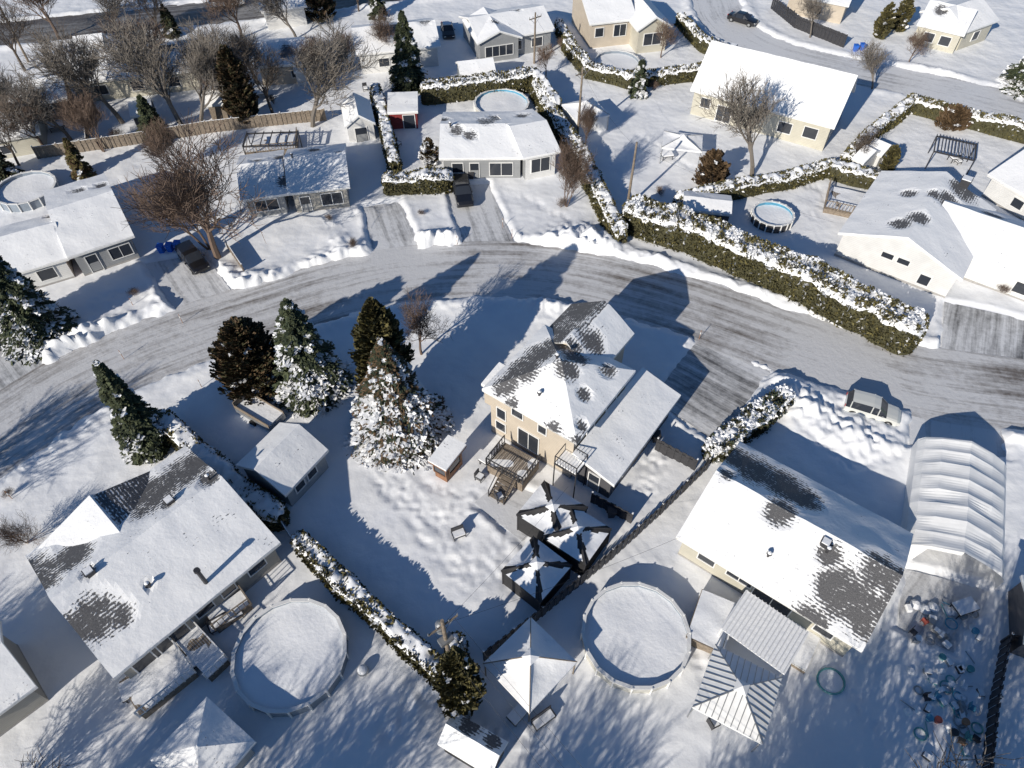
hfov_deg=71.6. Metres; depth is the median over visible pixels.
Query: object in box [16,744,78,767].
bare tree
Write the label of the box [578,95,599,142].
bare tree
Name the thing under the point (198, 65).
bare tree
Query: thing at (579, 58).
cedar hedge
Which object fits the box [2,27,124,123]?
bare tree
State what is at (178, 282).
driveway
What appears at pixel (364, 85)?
patio chair
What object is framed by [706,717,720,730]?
patio chair
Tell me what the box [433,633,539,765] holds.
power line
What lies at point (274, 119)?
wooden fence
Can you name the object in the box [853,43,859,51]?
wheelie bin
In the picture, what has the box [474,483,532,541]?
patio
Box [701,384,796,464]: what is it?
cedar hedge
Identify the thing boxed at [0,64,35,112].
bare tree
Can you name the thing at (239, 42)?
bare tree
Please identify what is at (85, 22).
asphalt road
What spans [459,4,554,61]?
grey bungalow
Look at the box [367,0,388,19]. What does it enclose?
spruce tree
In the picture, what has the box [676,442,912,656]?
cream bungalow
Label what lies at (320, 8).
cedar tree
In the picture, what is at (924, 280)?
windows and doors
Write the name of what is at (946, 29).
cream cottage
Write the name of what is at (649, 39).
windows and doors
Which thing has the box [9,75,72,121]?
brown cottage
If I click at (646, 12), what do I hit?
roof covering
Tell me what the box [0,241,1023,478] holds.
road
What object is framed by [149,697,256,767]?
gazebo
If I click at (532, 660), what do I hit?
snowy gazebo
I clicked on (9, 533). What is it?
bare shrub
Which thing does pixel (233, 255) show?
wooden fence
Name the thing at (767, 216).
above ground pool
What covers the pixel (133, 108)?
garden shed
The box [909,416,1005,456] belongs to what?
driveway
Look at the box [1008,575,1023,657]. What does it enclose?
garden shed
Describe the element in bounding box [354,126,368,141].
windows and doors
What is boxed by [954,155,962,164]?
patio chair
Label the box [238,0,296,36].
bare tree
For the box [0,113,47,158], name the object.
cream garage
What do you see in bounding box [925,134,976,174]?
metal pergola
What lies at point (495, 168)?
windows and doors
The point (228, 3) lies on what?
bare tree
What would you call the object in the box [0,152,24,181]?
spruce tree
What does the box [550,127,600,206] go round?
bare tree
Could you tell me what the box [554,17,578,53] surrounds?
cedar hedge
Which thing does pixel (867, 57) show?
bare tree
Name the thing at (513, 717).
patio table
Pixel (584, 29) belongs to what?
walls
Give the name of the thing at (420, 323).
bare tree
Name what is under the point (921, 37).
bare tree
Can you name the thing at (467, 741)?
garden shed
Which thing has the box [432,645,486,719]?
cedar tree
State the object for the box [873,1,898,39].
cedar tree
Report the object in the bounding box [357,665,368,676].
garden ball
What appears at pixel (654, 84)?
bare shrub
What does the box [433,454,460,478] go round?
windows and doors
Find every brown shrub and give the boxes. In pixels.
[691,148,730,185]
[934,103,973,131]
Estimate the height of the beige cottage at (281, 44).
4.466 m
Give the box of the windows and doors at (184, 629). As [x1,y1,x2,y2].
[131,558,267,673]
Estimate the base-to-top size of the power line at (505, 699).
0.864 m
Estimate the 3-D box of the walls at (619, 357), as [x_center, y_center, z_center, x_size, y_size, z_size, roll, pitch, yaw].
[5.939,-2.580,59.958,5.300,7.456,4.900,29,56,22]
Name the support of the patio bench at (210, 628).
on the house deck at (235, 604)
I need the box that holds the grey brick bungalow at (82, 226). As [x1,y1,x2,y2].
[0,173,139,288]
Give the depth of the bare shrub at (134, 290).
69.31 m
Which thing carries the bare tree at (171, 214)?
on the snowy ground
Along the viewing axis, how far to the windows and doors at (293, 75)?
95.97 m
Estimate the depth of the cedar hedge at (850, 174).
80.27 m
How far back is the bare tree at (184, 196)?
65.62 m
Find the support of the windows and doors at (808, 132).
attached to the walls at (769, 128)
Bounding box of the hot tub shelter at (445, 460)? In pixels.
[428,435,465,481]
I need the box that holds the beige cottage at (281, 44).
[254,36,315,84]
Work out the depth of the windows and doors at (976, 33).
102.97 m
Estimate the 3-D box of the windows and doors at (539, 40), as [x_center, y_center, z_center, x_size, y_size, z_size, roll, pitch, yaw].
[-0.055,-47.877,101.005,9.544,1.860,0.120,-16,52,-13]
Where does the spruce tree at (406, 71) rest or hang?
on the snowy ground
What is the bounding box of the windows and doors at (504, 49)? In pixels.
[485,43,513,57]
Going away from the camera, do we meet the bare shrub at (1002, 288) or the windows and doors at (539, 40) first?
the bare shrub at (1002, 288)
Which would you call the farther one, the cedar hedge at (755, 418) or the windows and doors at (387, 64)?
the windows and doors at (387, 64)
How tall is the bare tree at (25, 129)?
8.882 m
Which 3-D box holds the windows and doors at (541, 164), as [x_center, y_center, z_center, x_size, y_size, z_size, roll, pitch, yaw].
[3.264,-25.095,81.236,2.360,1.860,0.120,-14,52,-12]
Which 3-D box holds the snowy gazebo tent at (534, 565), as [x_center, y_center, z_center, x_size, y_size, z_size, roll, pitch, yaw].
[1.706,13.122,49.560,3.553,3.200,3.552,33,58,25]
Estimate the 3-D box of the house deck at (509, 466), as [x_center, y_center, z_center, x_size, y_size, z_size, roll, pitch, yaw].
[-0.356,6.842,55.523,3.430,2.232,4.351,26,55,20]
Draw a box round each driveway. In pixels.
[0,349,42,389]
[145,254,229,306]
[363,202,416,250]
[449,184,512,241]
[665,343,769,436]
[898,569,989,652]
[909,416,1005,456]
[941,302,1023,358]
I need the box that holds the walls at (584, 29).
[572,0,630,48]
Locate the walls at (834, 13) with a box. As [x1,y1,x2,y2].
[787,0,847,23]
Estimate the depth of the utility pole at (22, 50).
99.05 m
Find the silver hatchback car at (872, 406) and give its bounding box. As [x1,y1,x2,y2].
[843,389,900,425]
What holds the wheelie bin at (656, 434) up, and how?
on the snowy ground
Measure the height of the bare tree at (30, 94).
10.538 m
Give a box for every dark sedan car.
[440,21,454,38]
[727,10,758,26]
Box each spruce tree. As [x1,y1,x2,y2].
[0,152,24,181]
[0,255,79,365]
[92,360,170,465]
[135,94,170,145]
[267,298,361,424]
[340,338,454,474]
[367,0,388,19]
[388,10,428,92]
[995,56,1023,101]
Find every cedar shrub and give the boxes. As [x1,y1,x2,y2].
[418,137,438,166]
[878,144,901,170]
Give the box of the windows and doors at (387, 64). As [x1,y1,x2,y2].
[378,55,420,67]
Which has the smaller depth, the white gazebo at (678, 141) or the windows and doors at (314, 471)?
the windows and doors at (314, 471)
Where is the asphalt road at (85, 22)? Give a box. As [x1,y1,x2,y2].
[0,0,400,44]
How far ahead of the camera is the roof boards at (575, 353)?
55.99 m
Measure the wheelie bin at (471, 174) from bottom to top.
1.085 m
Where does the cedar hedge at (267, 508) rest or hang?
on the snowy ground
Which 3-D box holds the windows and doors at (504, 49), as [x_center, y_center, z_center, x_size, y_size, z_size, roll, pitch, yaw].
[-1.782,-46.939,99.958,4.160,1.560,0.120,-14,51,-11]
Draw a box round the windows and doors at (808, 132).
[699,96,838,140]
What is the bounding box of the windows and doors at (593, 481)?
[586,438,650,492]
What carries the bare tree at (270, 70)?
on the snowy ground
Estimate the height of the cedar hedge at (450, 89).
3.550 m
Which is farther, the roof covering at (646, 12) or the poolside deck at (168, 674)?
the roof covering at (646, 12)
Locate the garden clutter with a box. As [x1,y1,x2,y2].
[901,599,985,765]
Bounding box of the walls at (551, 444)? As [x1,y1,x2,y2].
[490,386,624,475]
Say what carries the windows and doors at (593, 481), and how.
attached to the walls at (606, 489)
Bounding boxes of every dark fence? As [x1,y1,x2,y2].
[482,457,710,660]
[590,491,633,523]
[654,437,698,470]
[771,0,847,47]
[982,633,1014,767]
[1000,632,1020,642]
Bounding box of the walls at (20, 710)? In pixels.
[0,636,46,734]
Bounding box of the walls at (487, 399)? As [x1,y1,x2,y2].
[484,393,490,405]
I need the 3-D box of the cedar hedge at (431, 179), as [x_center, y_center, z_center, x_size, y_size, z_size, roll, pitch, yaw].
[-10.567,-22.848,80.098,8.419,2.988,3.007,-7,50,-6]
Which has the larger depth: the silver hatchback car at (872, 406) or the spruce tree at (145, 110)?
the spruce tree at (145, 110)
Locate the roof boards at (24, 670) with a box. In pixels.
[0,621,37,715]
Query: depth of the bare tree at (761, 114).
77.93 m
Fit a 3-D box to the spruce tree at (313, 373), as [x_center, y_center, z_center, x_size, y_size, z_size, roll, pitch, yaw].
[-17.166,-2.884,58.113,8.393,10.949,8.037,30,56,23]
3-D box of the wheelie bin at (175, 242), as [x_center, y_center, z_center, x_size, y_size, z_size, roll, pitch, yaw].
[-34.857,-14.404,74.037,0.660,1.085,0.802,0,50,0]
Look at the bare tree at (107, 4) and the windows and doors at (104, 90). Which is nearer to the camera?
the windows and doors at (104, 90)
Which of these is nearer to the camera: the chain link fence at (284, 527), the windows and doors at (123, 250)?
the chain link fence at (284, 527)
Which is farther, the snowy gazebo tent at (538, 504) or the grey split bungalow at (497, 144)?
the grey split bungalow at (497, 144)
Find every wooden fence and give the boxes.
[30,121,207,158]
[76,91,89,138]
[204,107,326,132]
[224,238,243,271]
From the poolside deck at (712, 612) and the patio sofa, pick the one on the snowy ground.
the poolside deck at (712, 612)
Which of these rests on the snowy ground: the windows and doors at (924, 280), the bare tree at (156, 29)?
the bare tree at (156, 29)
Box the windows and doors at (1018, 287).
[1010,280,1023,295]
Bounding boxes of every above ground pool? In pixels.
[0,170,58,212]
[230,598,349,718]
[474,88,529,111]
[580,581,690,694]
[594,49,639,70]
[749,200,794,233]
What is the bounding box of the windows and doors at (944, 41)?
[923,31,952,46]
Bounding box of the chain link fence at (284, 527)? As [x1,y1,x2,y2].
[280,519,291,540]
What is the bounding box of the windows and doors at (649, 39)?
[642,32,661,45]
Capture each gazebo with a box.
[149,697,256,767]
[483,616,576,721]
[659,131,702,167]
[687,644,782,751]
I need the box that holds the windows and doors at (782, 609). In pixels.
[696,553,834,640]
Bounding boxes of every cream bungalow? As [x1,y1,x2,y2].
[67,39,201,101]
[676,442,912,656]
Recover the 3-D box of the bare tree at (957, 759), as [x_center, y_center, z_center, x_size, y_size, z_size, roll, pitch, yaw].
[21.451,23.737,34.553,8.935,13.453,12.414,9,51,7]
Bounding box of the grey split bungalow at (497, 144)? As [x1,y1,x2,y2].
[439,109,559,179]
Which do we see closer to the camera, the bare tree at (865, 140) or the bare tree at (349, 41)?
the bare tree at (865, 140)
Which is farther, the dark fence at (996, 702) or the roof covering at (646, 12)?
the roof covering at (646, 12)
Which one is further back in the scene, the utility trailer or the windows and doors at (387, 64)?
the windows and doors at (387, 64)
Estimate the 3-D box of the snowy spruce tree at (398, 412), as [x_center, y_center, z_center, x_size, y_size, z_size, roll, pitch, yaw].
[-9.469,0.286,55.177,9.476,11.343,9.083,0,50,0]
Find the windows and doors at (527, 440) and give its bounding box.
[495,396,616,454]
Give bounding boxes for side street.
[692,0,1023,119]
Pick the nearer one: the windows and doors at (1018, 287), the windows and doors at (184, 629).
the windows and doors at (184, 629)
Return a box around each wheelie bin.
[155,243,165,252]
[164,242,174,251]
[172,240,180,247]
[468,172,473,178]
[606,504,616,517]
[652,430,661,442]
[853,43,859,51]
[858,42,865,50]
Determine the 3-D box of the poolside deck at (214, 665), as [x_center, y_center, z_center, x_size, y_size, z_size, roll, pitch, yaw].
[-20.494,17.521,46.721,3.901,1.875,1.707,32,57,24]
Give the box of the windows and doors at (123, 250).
[83,242,134,273]
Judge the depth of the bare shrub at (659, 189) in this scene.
79.78 m
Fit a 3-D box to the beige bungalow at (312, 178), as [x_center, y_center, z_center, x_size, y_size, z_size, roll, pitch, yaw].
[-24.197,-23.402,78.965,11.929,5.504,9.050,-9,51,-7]
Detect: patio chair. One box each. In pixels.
[362,82,367,90]
[474,468,484,482]
[494,491,504,503]
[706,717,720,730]
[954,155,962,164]
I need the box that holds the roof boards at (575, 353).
[557,335,633,358]
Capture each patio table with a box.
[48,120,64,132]
[186,643,210,668]
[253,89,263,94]
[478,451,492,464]
[506,703,527,726]
[660,151,673,159]
[947,152,963,162]
[949,596,979,618]
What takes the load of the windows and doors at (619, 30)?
attached to the walls at (584, 29)
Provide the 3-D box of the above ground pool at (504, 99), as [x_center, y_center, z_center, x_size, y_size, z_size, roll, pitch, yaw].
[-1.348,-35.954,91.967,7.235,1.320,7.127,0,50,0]
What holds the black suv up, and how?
on the driveway at (178, 282)
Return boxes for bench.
[205,611,232,634]
[451,524,465,541]
[531,705,556,731]
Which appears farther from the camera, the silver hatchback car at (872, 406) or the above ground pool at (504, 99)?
the above ground pool at (504, 99)
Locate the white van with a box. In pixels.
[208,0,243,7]
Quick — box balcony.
[552,443,587,497]
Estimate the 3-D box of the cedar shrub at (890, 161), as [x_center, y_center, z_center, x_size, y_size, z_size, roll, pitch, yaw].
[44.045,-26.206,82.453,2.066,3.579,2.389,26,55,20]
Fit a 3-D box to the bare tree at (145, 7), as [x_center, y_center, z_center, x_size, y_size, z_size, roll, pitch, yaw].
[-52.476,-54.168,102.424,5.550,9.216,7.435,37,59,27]
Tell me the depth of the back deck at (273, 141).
85.87 m
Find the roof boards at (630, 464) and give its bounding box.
[572,398,679,486]
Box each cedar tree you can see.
[62,137,96,180]
[159,3,181,39]
[207,316,278,404]
[214,44,258,123]
[304,0,336,22]
[347,296,415,386]
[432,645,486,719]
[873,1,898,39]
[891,0,915,31]
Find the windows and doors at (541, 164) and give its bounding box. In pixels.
[531,156,550,173]
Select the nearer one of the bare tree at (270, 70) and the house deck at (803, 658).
the house deck at (803, 658)
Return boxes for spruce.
[628,58,648,99]
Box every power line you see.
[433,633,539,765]
[444,488,566,622]
[444,626,563,767]
[447,538,676,622]
[454,618,582,767]
[637,147,831,221]
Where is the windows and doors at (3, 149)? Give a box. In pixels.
[0,144,14,154]
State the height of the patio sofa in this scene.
0.910 m
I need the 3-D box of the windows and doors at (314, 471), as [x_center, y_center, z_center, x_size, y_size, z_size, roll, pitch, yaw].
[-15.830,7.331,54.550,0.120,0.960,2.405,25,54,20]
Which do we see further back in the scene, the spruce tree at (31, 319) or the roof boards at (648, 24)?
the roof boards at (648, 24)
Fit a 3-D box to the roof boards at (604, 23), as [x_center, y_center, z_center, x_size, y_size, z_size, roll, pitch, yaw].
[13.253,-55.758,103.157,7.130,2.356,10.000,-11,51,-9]
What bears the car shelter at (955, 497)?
on the snowy ground
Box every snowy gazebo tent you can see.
[501,535,571,610]
[516,480,587,541]
[542,509,611,574]
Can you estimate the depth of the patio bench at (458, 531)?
52.55 m
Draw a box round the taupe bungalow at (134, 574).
[25,446,281,679]
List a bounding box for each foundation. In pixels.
[0,644,48,736]
[491,430,572,477]
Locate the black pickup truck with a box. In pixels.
[452,174,473,207]
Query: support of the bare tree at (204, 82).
on the snowy ground
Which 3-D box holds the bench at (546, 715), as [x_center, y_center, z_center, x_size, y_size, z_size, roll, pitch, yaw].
[1.966,20.943,44.385,1.560,1.075,0.640,-28,55,-21]
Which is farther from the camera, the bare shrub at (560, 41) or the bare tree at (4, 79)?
the bare shrub at (560, 41)
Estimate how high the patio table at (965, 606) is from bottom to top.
0.910 m
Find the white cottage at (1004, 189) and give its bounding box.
[982,150,1023,220]
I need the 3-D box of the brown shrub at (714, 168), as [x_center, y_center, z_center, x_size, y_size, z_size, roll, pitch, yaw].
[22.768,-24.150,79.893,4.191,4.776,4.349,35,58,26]
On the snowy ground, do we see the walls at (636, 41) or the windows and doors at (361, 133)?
the walls at (636, 41)
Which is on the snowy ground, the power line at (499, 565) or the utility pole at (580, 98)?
the utility pole at (580, 98)
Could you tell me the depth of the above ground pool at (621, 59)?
99.72 m
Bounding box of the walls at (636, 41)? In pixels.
[629,19,666,53]
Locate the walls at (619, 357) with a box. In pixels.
[563,344,624,362]
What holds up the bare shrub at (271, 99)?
on the snowy ground
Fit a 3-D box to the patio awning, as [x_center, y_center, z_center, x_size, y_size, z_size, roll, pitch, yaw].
[16.323,16.746,46.833,4.528,2.720,3.454,33,57,25]
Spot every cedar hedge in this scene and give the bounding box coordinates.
[155,408,289,531]
[290,529,441,692]
[369,83,402,172]
[381,165,454,196]
[420,66,534,105]
[444,630,469,656]
[529,78,627,243]
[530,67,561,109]
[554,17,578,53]
[561,35,703,89]
[621,193,929,354]
[671,157,879,206]
[674,12,727,53]
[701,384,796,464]
[839,97,916,161]
[907,92,1023,143]
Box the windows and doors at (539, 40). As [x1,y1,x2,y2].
[518,36,542,49]
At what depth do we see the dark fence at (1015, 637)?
46.90 m
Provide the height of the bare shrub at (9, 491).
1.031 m
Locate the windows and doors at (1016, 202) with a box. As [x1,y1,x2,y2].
[1009,196,1023,210]
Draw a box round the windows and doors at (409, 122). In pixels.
[402,114,415,128]
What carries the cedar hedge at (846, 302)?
on the snowy ground
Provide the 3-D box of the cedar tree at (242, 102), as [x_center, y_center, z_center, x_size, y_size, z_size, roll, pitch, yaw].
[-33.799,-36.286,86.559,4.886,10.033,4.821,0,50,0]
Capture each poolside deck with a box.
[119,637,198,718]
[175,619,230,681]
[686,589,739,653]
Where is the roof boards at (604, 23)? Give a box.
[582,1,629,25]
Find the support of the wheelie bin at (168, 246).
on the snowy ground
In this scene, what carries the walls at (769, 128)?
on the snowy ground
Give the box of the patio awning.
[717,590,808,676]
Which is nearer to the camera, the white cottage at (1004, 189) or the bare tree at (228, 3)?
the white cottage at (1004, 189)
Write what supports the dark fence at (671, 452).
on the snowy ground
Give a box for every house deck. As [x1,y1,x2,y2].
[207,583,253,632]
[485,435,540,504]
[789,619,820,673]
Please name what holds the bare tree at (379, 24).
on the snowy ground
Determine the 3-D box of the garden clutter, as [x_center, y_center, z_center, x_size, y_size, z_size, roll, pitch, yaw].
[28.198,18.958,46.164,5.181,0.700,11.441,17,52,14]
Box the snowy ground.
[0,0,1023,767]
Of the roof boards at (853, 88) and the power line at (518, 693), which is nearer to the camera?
the power line at (518, 693)
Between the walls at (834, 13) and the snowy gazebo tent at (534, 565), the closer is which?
the snowy gazebo tent at (534, 565)
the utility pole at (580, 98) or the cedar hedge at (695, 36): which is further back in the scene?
the cedar hedge at (695, 36)
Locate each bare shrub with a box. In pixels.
[0,487,13,498]
[0,509,48,553]
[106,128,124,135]
[126,287,138,295]
[268,94,276,105]
[349,237,358,246]
[555,196,568,207]
[556,37,562,46]
[650,80,657,89]
[656,186,664,196]
[996,284,1013,292]
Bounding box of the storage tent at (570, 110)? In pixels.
[562,97,609,135]
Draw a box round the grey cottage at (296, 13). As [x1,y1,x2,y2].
[258,0,306,29]
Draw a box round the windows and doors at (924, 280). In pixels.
[880,250,932,286]
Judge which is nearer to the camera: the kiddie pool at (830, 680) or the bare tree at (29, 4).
the kiddie pool at (830, 680)
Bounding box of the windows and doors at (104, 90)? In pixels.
[92,76,181,94]
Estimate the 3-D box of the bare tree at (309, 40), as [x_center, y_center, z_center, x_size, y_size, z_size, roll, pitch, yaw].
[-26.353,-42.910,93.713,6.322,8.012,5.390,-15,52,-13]
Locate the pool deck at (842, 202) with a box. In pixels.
[823,178,864,217]
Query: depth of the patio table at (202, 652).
46.62 m
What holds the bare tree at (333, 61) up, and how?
on the snowy ground
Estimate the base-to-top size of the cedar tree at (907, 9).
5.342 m
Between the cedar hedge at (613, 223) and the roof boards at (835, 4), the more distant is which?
the roof boards at (835, 4)
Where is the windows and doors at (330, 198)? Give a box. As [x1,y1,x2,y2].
[299,191,343,212]
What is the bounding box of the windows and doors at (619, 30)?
[594,23,626,37]
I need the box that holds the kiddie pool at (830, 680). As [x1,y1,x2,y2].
[816,667,845,694]
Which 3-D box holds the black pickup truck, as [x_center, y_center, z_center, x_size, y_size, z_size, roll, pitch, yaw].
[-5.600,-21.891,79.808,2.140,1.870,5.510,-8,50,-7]
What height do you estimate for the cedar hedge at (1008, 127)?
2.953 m
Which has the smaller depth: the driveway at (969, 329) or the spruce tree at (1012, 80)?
the driveway at (969, 329)
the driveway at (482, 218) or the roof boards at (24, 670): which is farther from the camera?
the driveway at (482, 218)
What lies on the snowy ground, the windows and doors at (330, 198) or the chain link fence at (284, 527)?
the chain link fence at (284, 527)
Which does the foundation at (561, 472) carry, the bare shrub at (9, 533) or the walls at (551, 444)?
the walls at (551, 444)
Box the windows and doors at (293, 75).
[290,69,295,77]
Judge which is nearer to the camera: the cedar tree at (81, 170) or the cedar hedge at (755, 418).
the cedar hedge at (755, 418)
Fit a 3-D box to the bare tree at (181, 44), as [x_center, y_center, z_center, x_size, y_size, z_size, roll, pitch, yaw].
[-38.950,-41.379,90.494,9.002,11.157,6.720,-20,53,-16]
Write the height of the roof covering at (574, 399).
2.493 m
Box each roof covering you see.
[0,625,36,713]
[481,362,504,385]
[482,325,635,444]
[549,300,633,358]
[572,367,680,485]
[582,0,634,24]
[630,0,672,30]
[690,40,857,128]
[818,0,851,6]
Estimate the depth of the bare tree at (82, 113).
82.18 m
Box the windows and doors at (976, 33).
[970,30,980,41]
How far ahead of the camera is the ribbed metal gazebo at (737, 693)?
42.96 m
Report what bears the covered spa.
on the poolside deck at (168, 674)
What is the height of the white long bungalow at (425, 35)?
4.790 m
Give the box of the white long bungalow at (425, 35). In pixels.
[351,18,440,73]
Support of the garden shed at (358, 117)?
on the snowy ground
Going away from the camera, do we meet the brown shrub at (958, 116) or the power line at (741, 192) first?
the power line at (741, 192)
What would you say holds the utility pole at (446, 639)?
on the snowy ground
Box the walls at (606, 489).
[577,415,667,497]
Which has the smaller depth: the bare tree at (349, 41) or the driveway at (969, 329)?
the driveway at (969, 329)
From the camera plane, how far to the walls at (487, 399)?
57.41 m
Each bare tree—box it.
[0,0,60,38]
[0,1,35,70]
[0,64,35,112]
[0,71,72,140]
[0,89,50,144]
[0,97,26,165]
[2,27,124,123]
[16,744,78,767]
[19,15,108,113]
[49,88,110,151]
[78,8,184,124]
[87,6,170,62]
[92,0,138,28]
[109,162,230,249]
[112,110,275,259]
[123,0,167,37]
[137,116,176,168]
[168,13,232,89]
[171,17,252,121]
[188,43,237,95]
[198,0,245,36]
[216,31,288,113]
[218,22,264,84]
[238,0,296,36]
[284,12,389,127]
[287,32,329,81]
[327,29,354,70]
[363,9,395,47]
[396,288,452,354]
[535,43,557,76]
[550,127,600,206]
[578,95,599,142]
[654,18,681,57]
[688,65,786,175]
[796,0,825,37]
[849,37,889,88]
[850,121,882,153]
[905,724,1021,767]
[907,27,932,61]
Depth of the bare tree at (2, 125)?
81.00 m
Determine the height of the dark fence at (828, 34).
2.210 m
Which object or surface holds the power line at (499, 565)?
attached to the utility pole at (446, 639)
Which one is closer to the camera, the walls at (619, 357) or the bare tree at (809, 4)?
the walls at (619, 357)
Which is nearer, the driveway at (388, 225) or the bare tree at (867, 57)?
the driveway at (388, 225)
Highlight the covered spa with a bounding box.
[117,672,139,702]
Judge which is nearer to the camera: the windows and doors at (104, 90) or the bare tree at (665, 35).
the windows and doors at (104, 90)
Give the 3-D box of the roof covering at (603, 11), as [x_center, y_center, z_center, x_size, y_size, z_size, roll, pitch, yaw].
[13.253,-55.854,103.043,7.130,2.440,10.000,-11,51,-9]
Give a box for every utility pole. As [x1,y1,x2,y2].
[0,9,28,62]
[427,613,457,650]
[529,12,540,63]
[575,67,588,134]
[627,142,637,198]
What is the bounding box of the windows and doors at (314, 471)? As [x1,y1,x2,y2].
[294,466,317,493]
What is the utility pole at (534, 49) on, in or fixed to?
on the snowy ground
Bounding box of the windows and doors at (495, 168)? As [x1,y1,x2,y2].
[451,162,512,178]
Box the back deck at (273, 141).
[242,127,298,154]
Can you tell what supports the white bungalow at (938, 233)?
on the snowy ground
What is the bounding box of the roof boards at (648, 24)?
[629,18,671,31]
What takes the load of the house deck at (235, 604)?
on the snowy ground
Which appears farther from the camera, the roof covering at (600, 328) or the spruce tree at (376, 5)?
the spruce tree at (376, 5)
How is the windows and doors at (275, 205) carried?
in the beige bungalow at (312, 178)
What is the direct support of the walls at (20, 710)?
on the foundation at (27, 715)
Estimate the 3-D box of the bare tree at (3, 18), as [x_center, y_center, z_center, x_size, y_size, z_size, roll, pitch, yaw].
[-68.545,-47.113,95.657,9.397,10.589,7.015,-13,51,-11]
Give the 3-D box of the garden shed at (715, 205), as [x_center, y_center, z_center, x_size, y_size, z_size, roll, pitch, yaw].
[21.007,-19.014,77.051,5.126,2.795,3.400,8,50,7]
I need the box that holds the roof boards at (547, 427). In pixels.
[482,373,634,444]
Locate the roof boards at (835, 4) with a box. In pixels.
[818,1,849,7]
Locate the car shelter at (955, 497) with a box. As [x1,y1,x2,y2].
[901,437,1006,589]
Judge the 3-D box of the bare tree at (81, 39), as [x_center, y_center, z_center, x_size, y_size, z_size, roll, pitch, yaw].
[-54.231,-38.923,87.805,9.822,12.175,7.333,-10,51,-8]
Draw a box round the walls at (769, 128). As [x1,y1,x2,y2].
[690,93,845,150]
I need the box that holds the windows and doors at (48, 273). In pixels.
[35,266,59,281]
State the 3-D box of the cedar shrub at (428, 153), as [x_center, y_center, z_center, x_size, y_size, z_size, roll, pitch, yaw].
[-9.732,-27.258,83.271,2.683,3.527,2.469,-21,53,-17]
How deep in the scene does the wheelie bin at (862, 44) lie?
102.66 m
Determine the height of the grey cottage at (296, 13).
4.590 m
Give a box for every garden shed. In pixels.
[72,33,107,49]
[127,99,154,127]
[205,90,228,119]
[236,422,328,505]
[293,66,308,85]
[341,92,375,141]
[387,91,417,128]
[437,713,507,767]
[455,57,495,76]
[683,190,732,222]
[851,145,880,168]
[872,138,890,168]
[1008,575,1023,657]
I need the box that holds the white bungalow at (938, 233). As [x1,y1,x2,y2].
[834,171,1023,301]
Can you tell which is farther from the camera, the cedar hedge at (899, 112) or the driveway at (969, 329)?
the cedar hedge at (899, 112)
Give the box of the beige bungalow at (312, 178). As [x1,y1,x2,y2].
[236,143,349,217]
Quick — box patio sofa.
[220,611,243,627]
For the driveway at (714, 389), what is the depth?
62.53 m
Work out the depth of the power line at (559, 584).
44.97 m
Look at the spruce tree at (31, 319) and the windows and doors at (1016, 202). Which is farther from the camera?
the windows and doors at (1016, 202)
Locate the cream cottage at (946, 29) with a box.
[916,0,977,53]
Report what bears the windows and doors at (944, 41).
in the cream cottage at (946, 29)
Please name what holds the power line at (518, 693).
attached to the utility pole at (446, 639)
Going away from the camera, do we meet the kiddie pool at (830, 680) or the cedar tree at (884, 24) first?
the kiddie pool at (830, 680)
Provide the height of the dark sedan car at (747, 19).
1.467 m
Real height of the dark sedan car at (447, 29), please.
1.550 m
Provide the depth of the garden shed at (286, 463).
53.99 m
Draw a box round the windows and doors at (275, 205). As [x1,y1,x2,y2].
[253,198,280,212]
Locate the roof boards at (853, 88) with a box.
[690,79,856,129]
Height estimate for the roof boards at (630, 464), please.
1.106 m
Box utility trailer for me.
[232,391,285,431]
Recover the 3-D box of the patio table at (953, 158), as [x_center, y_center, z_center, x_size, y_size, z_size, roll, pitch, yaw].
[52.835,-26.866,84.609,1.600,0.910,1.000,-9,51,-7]
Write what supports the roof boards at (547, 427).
on the walls at (551, 444)
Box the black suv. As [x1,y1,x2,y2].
[175,240,209,274]
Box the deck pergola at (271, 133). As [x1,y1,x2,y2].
[242,130,302,154]
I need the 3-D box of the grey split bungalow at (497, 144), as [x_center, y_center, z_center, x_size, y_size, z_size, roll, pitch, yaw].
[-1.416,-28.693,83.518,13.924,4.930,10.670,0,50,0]
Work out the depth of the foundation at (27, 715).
45.09 m

